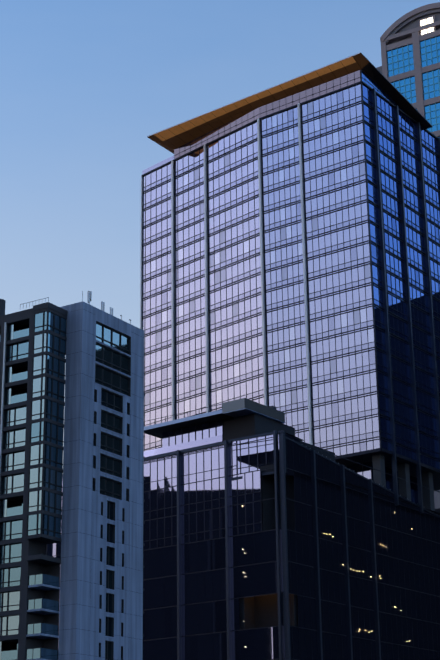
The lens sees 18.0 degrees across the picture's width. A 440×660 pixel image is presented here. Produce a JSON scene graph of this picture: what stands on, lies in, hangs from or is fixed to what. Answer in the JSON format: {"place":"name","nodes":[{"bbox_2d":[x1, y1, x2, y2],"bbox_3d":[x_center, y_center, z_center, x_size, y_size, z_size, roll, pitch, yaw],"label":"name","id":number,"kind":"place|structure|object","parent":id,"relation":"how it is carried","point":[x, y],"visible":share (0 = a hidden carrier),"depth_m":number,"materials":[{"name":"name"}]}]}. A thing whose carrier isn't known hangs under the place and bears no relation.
{"place":"outdoors","nodes":[
{"label":"outdoors","id":0,"kind":"place"},
{"bbox_2d":[0,299,5,315],"bbox_3d":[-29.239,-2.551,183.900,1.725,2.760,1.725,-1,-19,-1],"label":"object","id":1,"kind":"object","parent":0,"point":[2,306],"visible":0.69,"depth_m":183.45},
{"bbox_2d":[0,301,143,659],"bbox_3d":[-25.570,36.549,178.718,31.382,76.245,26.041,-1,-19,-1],"label":"building walls","id":2,"kind":"structure","parent":0,"point":[76,568],"depth_m":174.59,"materials":[{"name":"grey concrete"}]},
{"bbox_2d":[0,311,128,659],"bbox_3d":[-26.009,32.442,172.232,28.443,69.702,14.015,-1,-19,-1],"label":"windows","id":3,"kind":"structure","parent":2,"relation":"in","point":[10,649],"depth_m":174.05,"materials":[{"name":"teal glass"}]},
{"bbox_2d":[0,302,145,659],"bbox_3d":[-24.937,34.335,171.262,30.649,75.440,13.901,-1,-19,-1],"label":"window frames","id":4,"kind":"structure","parent":2,"relation":"attached to","point":[48,307],"depth_m":174.07,"materials":[{"name":"grey metal"}]},
{"bbox_2d":[20,291,143,328],"bbox_3d":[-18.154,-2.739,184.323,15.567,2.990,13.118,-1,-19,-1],"label":"residential antennas","id":5,"kind":"object","parent":2,"relation":"on","point":[89,296],"visible":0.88,"depth_m":181.78,"materials":[{"name":"grey metal"}]},
{"bbox_2d":[0,0,439,473],"label":"sky","id":6,"kind":"structure","parent":0,"point":[84,84],"materials":[{"name":"blue"}]},
{"bbox_2d":[46,398,439,659],"bbox_3d":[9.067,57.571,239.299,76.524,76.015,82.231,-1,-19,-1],"label":"podium frames","id":7,"kind":"structure","parent":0,"point":[244,418],"depth_m":217.79,"materials":[{"name":"black metal"}]},
{"bbox_2d":[50,420,439,659],"bbox_3d":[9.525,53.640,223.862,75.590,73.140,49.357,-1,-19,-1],"label":"glass facade","id":8,"kind":"structure","parent":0,"point":[211,617],"depth_m":216.29,"materials":[{"name":"black glass"}]},
{"bbox_2d":[140,69,439,513],"bbox_3d":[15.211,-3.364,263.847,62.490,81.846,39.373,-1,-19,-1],"label":"window frames","id":9,"kind":"structure","parent":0,"point":[383,268],"depth_m":259.38,"materials":[{"name":"grey metal"}]},
{"bbox_2d":[142,70,439,468],"bbox_3d":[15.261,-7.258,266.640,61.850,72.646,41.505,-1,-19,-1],"label":"glass facade","id":10,"kind":"structure","parent":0,"point":[254,323],"depth_m":260.06,"materials":[{"name":"blue glass"}]},
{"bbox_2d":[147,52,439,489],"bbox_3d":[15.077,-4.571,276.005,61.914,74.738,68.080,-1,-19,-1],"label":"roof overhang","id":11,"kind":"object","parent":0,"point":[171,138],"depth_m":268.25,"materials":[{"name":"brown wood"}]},
{"bbox_2d":[189,441,439,650],"bbox_3d":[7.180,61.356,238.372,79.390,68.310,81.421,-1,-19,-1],"label":"wall panels","id":12,"kind":"object","parent":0,"point":[258,611],"visible":0.08,"depth_m":209.10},
{"bbox_2d":[377,2,439,512],"bbox_3d":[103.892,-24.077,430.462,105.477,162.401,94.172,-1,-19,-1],"label":"tower","id":13,"kind":"structure","parent":0,"point":[415,27],"depth_m":444.36,"materials":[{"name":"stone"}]},
{"bbox_2d":[387,36,439,137],"bbox_3d":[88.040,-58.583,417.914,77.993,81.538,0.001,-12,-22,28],"label":"glazing","id":14,"kind":"structure","parent":13,"relation":"attached to","point":[424,75],"depth_m":441.34,"materials":[{"name":"blue glass"}]}
]}

